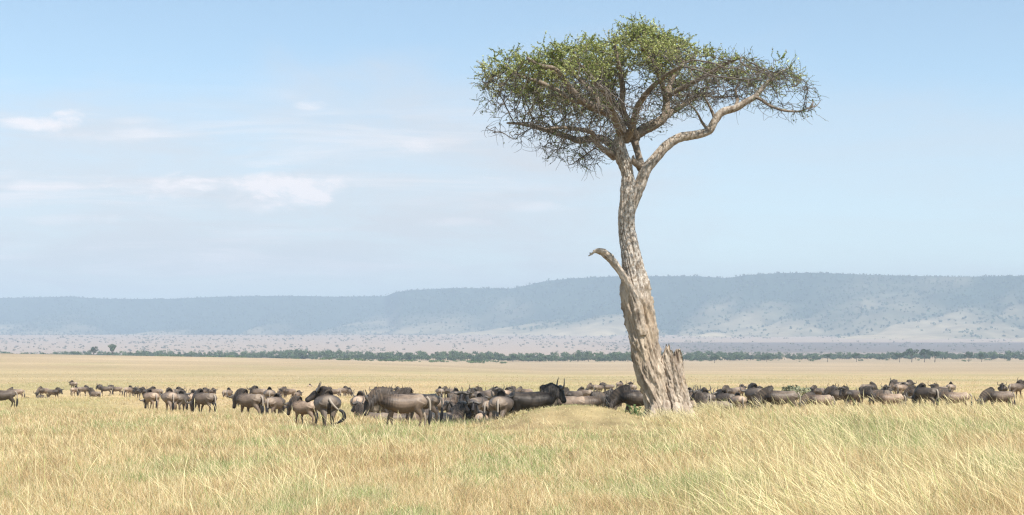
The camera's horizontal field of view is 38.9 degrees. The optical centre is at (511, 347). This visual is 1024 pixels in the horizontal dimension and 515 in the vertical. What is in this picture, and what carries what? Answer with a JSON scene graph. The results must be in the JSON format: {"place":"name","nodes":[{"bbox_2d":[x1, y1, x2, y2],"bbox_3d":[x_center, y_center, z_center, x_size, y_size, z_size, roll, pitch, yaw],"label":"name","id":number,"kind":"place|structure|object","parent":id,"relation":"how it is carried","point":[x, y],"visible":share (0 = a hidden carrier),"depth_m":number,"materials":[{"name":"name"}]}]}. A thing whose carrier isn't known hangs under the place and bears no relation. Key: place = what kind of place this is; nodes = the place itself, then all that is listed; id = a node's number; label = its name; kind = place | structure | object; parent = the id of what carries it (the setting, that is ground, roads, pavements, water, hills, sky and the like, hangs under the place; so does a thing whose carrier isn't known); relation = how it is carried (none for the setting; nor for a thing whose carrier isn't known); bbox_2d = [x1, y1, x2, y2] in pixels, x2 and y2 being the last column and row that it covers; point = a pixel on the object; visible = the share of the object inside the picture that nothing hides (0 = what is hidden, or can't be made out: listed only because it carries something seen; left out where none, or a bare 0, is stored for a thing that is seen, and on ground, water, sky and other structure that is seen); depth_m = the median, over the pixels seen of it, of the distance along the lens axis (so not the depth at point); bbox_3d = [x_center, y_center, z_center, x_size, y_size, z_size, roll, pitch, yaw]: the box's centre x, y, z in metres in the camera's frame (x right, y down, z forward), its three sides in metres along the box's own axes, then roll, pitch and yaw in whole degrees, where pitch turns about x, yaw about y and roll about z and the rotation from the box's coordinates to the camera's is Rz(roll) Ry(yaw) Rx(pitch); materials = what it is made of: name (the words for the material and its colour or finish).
{"place":"outdoors","nodes":[
{"label":"outdoors","id":0,"kind":"place"},
{"bbox_2d":[370,408,388,412],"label":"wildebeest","id":1,"kind":"object","parent":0,"point":[383,411],"visible":0.06,"depth_m":81.20},
{"bbox_2d":[0,382,1023,514],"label":"grass","id":2,"kind":"structure","parent":0,"point":[393,501],"depth_m":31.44,"materials":[{"name":"beige plant"}]},
{"bbox_2d":[0,335,1023,512],"bbox_3d":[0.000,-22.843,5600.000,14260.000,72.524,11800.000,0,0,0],"label":"ground","id":3,"kind":"structure","parent":0,"point":[41,365],"depth_m":680.25,"materials":[{"name":"beige plant"}]},
{"bbox_2d":[0,390,17,407],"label":"wildebeest","id":4,"kind":"object","parent":3,"relation":"on","point":[7,395],"visible":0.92,"depth_m":94.55},
{"bbox_2d":[6,387,24,396],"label":"wildebeest","id":5,"kind":"object","parent":3,"relation":"on","point":[20,391],"visible":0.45,"depth_m":161.01},
{"bbox_2d":[33,386,48,395],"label":"wildebeest","id":6,"kind":"object","parent":3,"relation":"on","point":[40,390],"visible":0.86,"depth_m":166.75},
{"bbox_2d":[47,387,63,396],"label":"wildebeest","id":7,"kind":"object","parent":3,"relation":"on","point":[56,391],"visible":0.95,"depth_m":160.86},
{"bbox_2d":[69,380,77,387],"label":"wildebeest","id":8,"kind":"object","parent":3,"relation":"on","point":[72,383],"visible":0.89,"depth_m":217.31},
{"bbox_2d":[70,386,79,395],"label":"wildebeest","id":9,"kind":"object","parent":3,"relation":"on","point":[73,390],"visible":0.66,"depth_m":188.71},
{"bbox_2d":[77,385,89,395],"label":"wildebeest","id":10,"kind":"object","parent":3,"relation":"on","point":[84,389],"visible":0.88,"depth_m":181.09},
{"bbox_2d":[89,346,97,353],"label":"distant tree","id":11,"kind":"object","parent":3,"relation":"on","point":[93,349],"visible":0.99,"depth_m":1449.87,"materials":[{"name":"green plant"}]},
{"bbox_2d":[88,387,100,396],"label":"wildebeest","id":12,"kind":"object","parent":3,"relation":"on","point":[93,392],"visible":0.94,"depth_m":173.81},
{"bbox_2d":[96,383,112,395],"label":"wildebeest","id":13,"kind":"object","parent":3,"relation":"on","point":[102,388],"visible":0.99,"depth_m":181.03},
{"bbox_2d":[108,344,116,354],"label":"distant tree","id":14,"kind":"object","parent":3,"relation":"on","point":[112,349],"visible":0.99,"depth_m":1448.78,"materials":[{"name":"green plant"}]},
{"bbox_2d":[107,384,122,394],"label":"wildebeest","id":15,"kind":"object","parent":3,"relation":"on","point":[119,389],"visible":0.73,"depth_m":188.97},
{"bbox_2d":[123,385,133,396],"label":"wildebeest","id":16,"kind":"object","parent":3,"relation":"on","point":[127,389],"visible":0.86,"depth_m":173.83},
{"bbox_2d":[131,386,140,397],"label":"wildebeest","id":17,"kind":"object","parent":3,"relation":"on","point":[135,390],"visible":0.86,"depth_m":166.75},
{"bbox_2d":[137,387,146,395],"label":"wildebeest","id":18,"kind":"object","parent":3,"relation":"on","point":[143,390],"visible":0.52,"depth_m":160.47},
{"bbox_2d":[139,389,159,409],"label":"wildebeest","id":19,"kind":"object","parent":3,"relation":"on","point":[150,396],"visible":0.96,"depth_m":103.27},
{"bbox_2d":[146,386,162,397],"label":"wildebeest","id":20,"kind":"object","parent":3,"relation":"on","point":[153,389],"visible":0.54,"depth_m":144.73},
{"bbox_2d":[159,387,178,410],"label":"wildebeest","id":21,"kind":"object","parent":3,"relation":"on","point":[169,397],"visible":0.97,"depth_m":83.11},
{"bbox_2d":[172,386,184,393],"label":"wildebeest","id":22,"kind":"object","parent":3,"relation":"on","point":[178,387],"visible":0.38,"depth_m":145.16},
{"bbox_2d":[176,389,190,409],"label":"wildebeest","id":23,"kind":"object","parent":3,"relation":"on","point":[182,395],"visible":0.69,"depth_m":94.45},
{"bbox_2d":[185,389,195,410],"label":"wildebeest","id":24,"kind":"object","parent":3,"relation":"on","point":[192,391],"visible":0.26,"depth_m":95.97},
{"bbox_2d":[185,388,216,412],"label":"wildebeest","id":25,"kind":"object","parent":3,"relation":"on","point":[201,397],"visible":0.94,"depth_m":81.81},
{"bbox_2d":[222,387,232,397],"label":"wildebeest","id":26,"kind":"object","parent":3,"relation":"on","point":[229,392],"visible":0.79,"depth_m":144.62},
{"bbox_2d":[226,388,264,414],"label":"wildebeest","id":27,"kind":"object","parent":3,"relation":"on","point":[243,397],"visible":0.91,"depth_m":69.89},
{"bbox_2d":[247,385,266,398],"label":"wildebeest","id":28,"kind":"object","parent":3,"relation":"on","point":[254,389],"visible":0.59,"depth_m":114.31},
{"bbox_2d":[263,386,275,397],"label":"wildebeest","id":29,"kind":"object","parent":3,"relation":"on","point":[269,392],"visible":0.7,"depth_m":108.19},
{"bbox_2d":[264,392,285,413],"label":"wildebeest","id":30,"kind":"object","parent":3,"relation":"on","point":[274,403],"visible":0.91,"depth_m":80.17},
{"bbox_2d":[278,386,295,397],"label":"wildebeest","id":31,"kind":"object","parent":3,"relation":"on","point":[285,391],"visible":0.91,"depth_m":149.62},
{"bbox_2d":[291,390,302,396],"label":"wildebeest","id":32,"kind":"object","parent":3,"relation":"on","point":[298,392],"visible":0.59,"depth_m":181.39},
{"bbox_2d":[283,395,318,424],"bbox_3d":[-7.870,2.390,54.491,1.810,1.205,0.752,0,0,42],"label":"wildebeest calf","id":33,"kind":"object","parent":3,"relation":"on","point":[298,405],"visible":0.83,"depth_m":54.19},
{"bbox_2d":[305,381,345,427],"bbox_3d":[-6.578,2.121,51.927,1.120,1.799,2.599,0,0,-26],"label":"wildebeest","id":34,"kind":"object","parent":3,"relation":"on","point":[326,400],"visible":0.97,"depth_m":51.21},
{"bbox_2d":[328,386,340,395],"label":"wildebeest","id":35,"kind":"object","parent":3,"relation":"on","point":[337,391],"visible":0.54,"depth_m":167.01},
{"bbox_2d":[338,385,348,395],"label":"wildebeest","id":36,"kind":"object","parent":3,"relation":"on","point":[345,389],"visible":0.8,"depth_m":181.31},
{"bbox_2d":[350,389,369,417],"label":"wildebeest","id":37,"kind":"object","parent":3,"relation":"on","point":[359,396],"visible":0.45,"depth_m":71.94},
{"bbox_2d":[351,398,387,420],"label":"wildebeest","id":38,"kind":"object","parent":3,"relation":"on","point":[358,407],"visible":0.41,"depth_m":68.14},
{"bbox_2d":[363,386,431,427],"bbox_3d":[-3.995,2.143,50.601,2.409,1.604,1.002,0,0,-1],"label":"wildebeest","id":39,"kind":"object","parent":3,"relation":"on","point":[382,398],"visible":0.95,"depth_m":50.41},
{"bbox_2d":[387,411,414,421],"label":"wildebeest","id":40,"kind":"object","parent":3,"relation":"on","point":[396,415],"visible":0.14,"depth_m":69.89},
{"bbox_2d":[389,385,442,421],"bbox_3d":[-3.884,2.356,58.847,2.353,1.656,1.002,0,0,15],"label":"wildebeest","id":41,"kind":"object","parent":3,"relation":"on","point":[435,399],"visible":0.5,"depth_m":58.54},
{"bbox_2d":[413,406,439,420],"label":"wildebeest","id":42,"kind":"object","parent":3,"relation":"on","point":[426,412],"visible":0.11,"depth_m":72.21},
{"bbox_2d":[435,386,444,397],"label":"wildebeest","id":43,"kind":"object","parent":3,"relation":"on","point":[439,391],"visible":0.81,"depth_m":144.45},
{"bbox_2d":[442,386,452,397],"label":"wildebeest","id":44,"kind":"object","parent":3,"relation":"on","point":[446,389],"visible":0.57,"depth_m":149.51},
{"bbox_2d":[437,393,459,410],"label":"wildebeest","id":45,"kind":"object","parent":3,"relation":"on","point":[454,399],"visible":0.25,"depth_m":74.97},
{"bbox_2d":[427,397,469,422],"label":"wildebeest","id":46,"kind":"object","parent":3,"relation":"on","point":[458,409],"visible":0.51,"depth_m":66.00},
{"bbox_2d":[440,396,466,421],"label":"wildebeest","id":47,"kind":"object","parent":3,"relation":"on","point":[447,405],"visible":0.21,"depth_m":72.11},
{"bbox_2d":[449,386,462,392],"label":"wildebeest","id":48,"kind":"object","parent":3,"relation":"on","point":[456,390],"visible":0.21,"depth_m":95.06},
{"bbox_2d":[453,387,478,420],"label":"wildebeest","id":49,"kind":"object","parent":3,"relation":"on","point":[462,395],"visible":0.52,"depth_m":71.67},
{"bbox_2d":[460,388,478,398],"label":"wildebeest","id":50,"kind":"object","parent":3,"relation":"on","point":[471,395],"visible":0.43,"depth_m":93.83},
{"bbox_2d":[465,396,482,419],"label":"wildebeest","id":51,"kind":"object","parent":3,"relation":"on","point":[474,409],"visible":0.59,"depth_m":71.62},
{"bbox_2d":[471,391,491,410],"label":"wildebeest","id":52,"kind":"object","parent":3,"relation":"on","point":[478,398],"visible":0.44,"depth_m":75.20},
{"bbox_2d":[469,384,494,399],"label":"wildebeest","id":53,"kind":"object","parent":3,"relation":"on","point":[486,393],"visible":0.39,"depth_m":98.38},
{"bbox_2d":[482,401,491,419],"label":"wildebeest","id":54,"kind":"object","parent":3,"relation":"on","point":[486,409],"visible":0.2,"depth_m":69.50},
{"bbox_2d":[474,413,499,420],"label":"wildebeest","id":55,"kind":"object","parent":3,"relation":"on","point":[478,416],"visible":0.17,"depth_m":69.52},
{"bbox_2d":[486,384,504,395],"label":"wildebeest","id":56,"kind":"object","parent":3,"relation":"on","point":[496,389],"visible":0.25,"depth_m":102.84},
{"bbox_2d":[488,388,514,420],"bbox_3d":[-0.441,2.371,55.933,1.002,1.657,2.354,0,0,5],"label":"wildebeest","id":57,"kind":"object","parent":3,"relation":"on","point":[501,401],"visible":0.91,"depth_m":55.14},
{"bbox_2d":[503,386,512,394],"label":"wildebeest","id":58,"kind":"object","parent":3,"relation":"on","point":[508,391],"visible":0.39,"depth_m":121.00},
{"bbox_2d":[0,333,1022,354],"bbox_3d":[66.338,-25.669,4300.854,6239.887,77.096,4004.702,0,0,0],"label":"scattered scrub","id":59,"kind":"object","parent":3,"relation":"on","point":[473,340],"visible":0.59,"depth_m":3960.88,"materials":[{"name":"plant"}]},
{"bbox_2d":[0,349,1023,361],"bbox_3d":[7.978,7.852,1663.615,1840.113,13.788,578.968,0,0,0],"label":"woodland","id":60,"kind":"object","parent":3,"relation":"on","point":[452,355],"visible":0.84,"depth_m":1599.28,"materials":[{"name":"green plant"}]},
{"bbox_2d":[515,386,532,392],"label":"wildebeest","id":61,"kind":"object","parent":3,"relation":"on","point":[518,389],"visible":0.38,"depth_m":135.54},
{"bbox_2d":[503,377,566,419],"bbox_3d":[0.860,2.234,57.394,2.697,2.110,1.162,0,0,-14],"label":"wildebeest","id":62,"kind":"object","parent":3,"relation":"on","point":[550,394],"visible":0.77,"depth_m":57.03},
{"bbox_2d":[84,354,1010,363],"bbox_3d":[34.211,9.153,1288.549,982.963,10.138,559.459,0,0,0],"label":"rim scrub","id":63,"kind":"object","parent":3,"relation":"on","point":[431,361],"visible":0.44,"depth_m":1131.20,"materials":[{"name":"green plant"}]},
{"bbox_2d":[549,396,584,406],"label":"wildebeest","id":64,"kind":"object","parent":3,"relation":"on","point":[580,400],"visible":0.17,"depth_m":69.79},
{"bbox_2d":[564,387,582,396],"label":"wildebeest","id":65,"kind":"object","parent":3,"relation":"on","point":[567,392],"visible":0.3,"depth_m":94.16},
{"bbox_2d":[577,387,591,395],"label":"wildebeest","id":66,"kind":"object","parent":3,"relation":"on","point":[585,392],"visible":0.38,"depth_m":114.08},
{"bbox_2d":[571,390,609,406],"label":"wildebeest","id":67,"kind":"object","parent":3,"relation":"on","point":[596,398],"visible":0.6,"depth_m":70.06},
{"bbox_2d":[585,383,598,390],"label":"wildebeest","id":68,"kind":"object","parent":3,"relation":"on","point":[590,386],"visible":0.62,"depth_m":180.74},
{"bbox_2d":[593,383,606,390],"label":"wildebeest","id":69,"kind":"object","parent":3,"relation":"on","point":[600,386],"visible":0.89,"depth_m":173.80},
{"bbox_2d":[602,382,614,390],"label":"wildebeest","id":70,"kind":"object","parent":3,"relation":"on","point":[607,386],"visible":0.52,"depth_m":181.01},
{"bbox_2d":[604,384,643,413],"bbox_3d":[5.074,2.292,60.451,2.458,1.598,1.002,0,0,2],"label":"wildebeest","id":71,"kind":"object","parent":3,"relation":"on","point":[625,394],"visible":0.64,"depth_m":60.27},
{"bbox_2d":[626,380,636,389],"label":"wildebeest","id":72,"kind":"object","parent":3,"relation":"on","point":[632,386],"visible":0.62,"depth_m":144.48},
{"bbox_2d":[624,404,644,415],"bbox_3d":[4.528,2.390,53.602,0.786,0.652,0.627,0,0,-30],"label":"leafy weed","id":73,"kind":"object","parent":3,"relation":"on","point":[635,411],"visible":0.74,"depth_m":53.54,"materials":[{"name":"green plant"}]},
{"bbox_2d":[467,12,827,417],"bbox_3d":[5.144,-4.592,55.032,13.741,16.218,12.652,0,0,0],"label":"savanna tree","id":74,"kind":"object","parent":3,"relation":"on","point":[661,380],"visible":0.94,"depth_m":54.48,"materials":[{"name":"green plant"}]},
{"bbox_2d":[688,386,698,409],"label":"wildebeest","id":75,"kind":"object","parent":3,"relation":"on","point":[690,395],"visible":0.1,"depth_m":72.80},
{"bbox_2d":[695,385,715,400],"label":"wildebeest","id":76,"kind":"object","parent":3,"relation":"on","point":[704,390],"visible":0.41,"depth_m":80.50},
{"bbox_2d":[690,385,731,412],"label":"wildebeest","id":77,"kind":"object","parent":3,"relation":"on","point":[699,396],"visible":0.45,"depth_m":70.33},
{"bbox_2d":[710,388,734,407],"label":"wildebeest","id":78,"kind":"object","parent":3,"relation":"on","point":[721,394],"visible":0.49,"depth_m":83.66},
{"bbox_2d":[717,385,737,393],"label":"wildebeest","id":79,"kind":"object","parent":3,"relation":"on","point":[731,390],"visible":0.51,"depth_m":113.94},
{"bbox_2d":[729,391,746,409],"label":"wildebeest calf","id":80,"kind":"object","parent":3,"relation":"on","point":[739,398],"visible":0.73,"depth_m":70.48},
{"bbox_2d":[735,383,746,395],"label":"wildebeest","id":81,"kind":"object","parent":3,"relation":"on","point":[743,387],"visible":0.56,"depth_m":127.86},
{"bbox_2d":[740,383,765,409],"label":"wildebeest","id":82,"kind":"object","parent":3,"relation":"on","point":[753,389],"visible":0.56,"depth_m":72.62},
{"bbox_2d":[750,385,801,409],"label":"wildebeest","id":83,"kind":"object","parent":3,"relation":"on","point":[768,393],"visible":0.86,"depth_m":69.95},
{"bbox_2d":[781,385,810,399],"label":"shrub","id":84,"kind":"object","parent":3,"relation":"on","point":[796,389],"visible":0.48,"depth_m":111.63,"materials":[{"name":"green plant"}]},
{"bbox_2d":[806,385,823,394],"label":"wildebeest","id":85,"kind":"object","parent":3,"relation":"on","point":[815,389],"visible":0.48,"depth_m":113.94},
{"bbox_2d":[796,391,834,407],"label":"wildebeest","id":86,"kind":"object","parent":3,"relation":"on","point":[810,395],"visible":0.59,"depth_m":90.42},
{"bbox_2d":[820,386,855,405],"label":"wildebeest","id":87,"kind":"object","parent":3,"relation":"on","point":[832,391],"visible":0.46,"depth_m":98.89},
{"bbox_2d":[835,384,859,406],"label":"wildebeest","id":88,"kind":"object","parent":3,"relation":"on","point":[845,392],"visible":0.84,"depth_m":94.06},
{"bbox_2d":[846,386,873,405],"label":"wildebeest","id":89,"kind":"object","parent":3,"relation":"on","point":[860,401],"visible":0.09,"depth_m":98.93},
{"bbox_2d":[860,381,878,389],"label":"wildebeest","id":90,"kind":"object","parent":3,"relation":"on","point":[873,384],"visible":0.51,"depth_m":127.92},
{"bbox_2d":[856,386,892,405],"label":"wildebeest","id":91,"kind":"object","parent":3,"relation":"on","point":[867,390],"visible":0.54,"depth_m":94.84},
{"bbox_2d":[880,383,891,391],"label":"wildebeest","id":92,"kind":"object","parent":3,"relation":"on","point":[885,387],"visible":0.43,"depth_m":113.59},
{"bbox_2d":[868,389,906,405],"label":"wildebeest","id":93,"kind":"object","parent":3,"relation":"on","point":[882,395],"visible":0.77,"depth_m":90.40},
{"bbox_2d":[888,382,898,393],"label":"wildebeest","id":94,"kind":"object","parent":3,"relation":"on","point":[893,387],"visible":0.6,"depth_m":135.36},
{"bbox_2d":[889,378,907,384],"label":"wildebeest","id":95,"kind":"object","parent":3,"relation":"on","point":[894,381],"visible":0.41,"depth_m":145.04},
{"bbox_2d":[893,352,905,361],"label":"distant tree","id":96,"kind":"object","parent":3,"relation":"on","point":[898,355],"visible":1,"depth_m":1329.77,"materials":[{"name":"green plant"}]},
{"bbox_2d":[896,382,909,393],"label":"wildebeest","id":97,"kind":"object","parent":3,"relation":"on","point":[902,387],"visible":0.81,"depth_m":131.42},
{"bbox_2d":[899,380,916,393],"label":"wildebeest","id":98,"kind":"object","parent":3,"relation":"on","point":[911,382],"visible":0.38,"depth_m":145.14},
{"bbox_2d":[904,348,918,361],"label":"distant tree","id":99,"kind":"object","parent":3,"relation":"on","point":[911,351],"visible":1,"depth_m":1329.61,"materials":[{"name":"green plant"}]},
{"bbox_2d":[899,385,931,403],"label":"wildebeest","id":100,"kind":"object","parent":3,"relation":"on","point":[910,390],"visible":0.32,"depth_m":103.88},
{"bbox_2d":[906,382,939,406],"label":"wildebeest","id":101,"kind":"object","parent":3,"relation":"on","point":[923,391],"visible":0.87,"depth_m":80.40},
{"bbox_2d":[919,349,930,361],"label":"distant tree","id":102,"kind":"object","parent":3,"relation":"on","point":[925,352],"visible":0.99,"depth_m":1329.25,"materials":[{"name":"green plant"}]},
{"bbox_2d":[930,351,939,361],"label":"distant tree","id":103,"kind":"object","parent":3,"relation":"on","point":[934,354],"visible":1,"depth_m":1327.46,"materials":[{"name":"green plant"}]},
{"bbox_2d":[928,381,946,389],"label":"wildebeest","id":104,"kind":"object","parent":3,"relation":"on","point":[936,385],"visible":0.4,"depth_m":114.02},
{"bbox_2d":[946,381,955,391],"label":"wildebeest","id":105,"kind":"object","parent":3,"relation":"on","point":[951,386],"visible":0.77,"depth_m":135.40},
{"bbox_2d":[934,386,972,405],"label":"wildebeest","id":106,"kind":"object","parent":3,"relation":"on","point":[946,392],"visible":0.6,"depth_m":86.76},
{"bbox_2d":[974,387,1015,405],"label":"wildebeest","id":107,"kind":"object","parent":3,"relation":"on","point":[998,396],"visible":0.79,"depth_m":86.81},
{"bbox_2d":[997,382,1007,390],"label":"wildebeest","id":108,"kind":"object","parent":3,"relation":"on","point":[1002,387],"visible":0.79,"depth_m":135.28},
{"bbox_2d":[1008,377,1023,398],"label":"wildebeest","id":109,"kind":"object","parent":3,"relation":"on","point":[1017,386],"visible":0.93,"depth_m":108.48},
{"bbox_2d":[0,271,1023,340],"bbox_3d":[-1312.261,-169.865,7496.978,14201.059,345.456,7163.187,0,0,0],"label":"hills","id":110,"kind":"structure","parent":0,"point":[907,330],"depth_m":6521.08,"materials":[{"name":"plant"}]},
{"bbox_2d":[0,0,1023,298],"label":"sky","id":111,"kind":"structure","parent":0,"point":[166,149],"materials":[{"name":"blue"}]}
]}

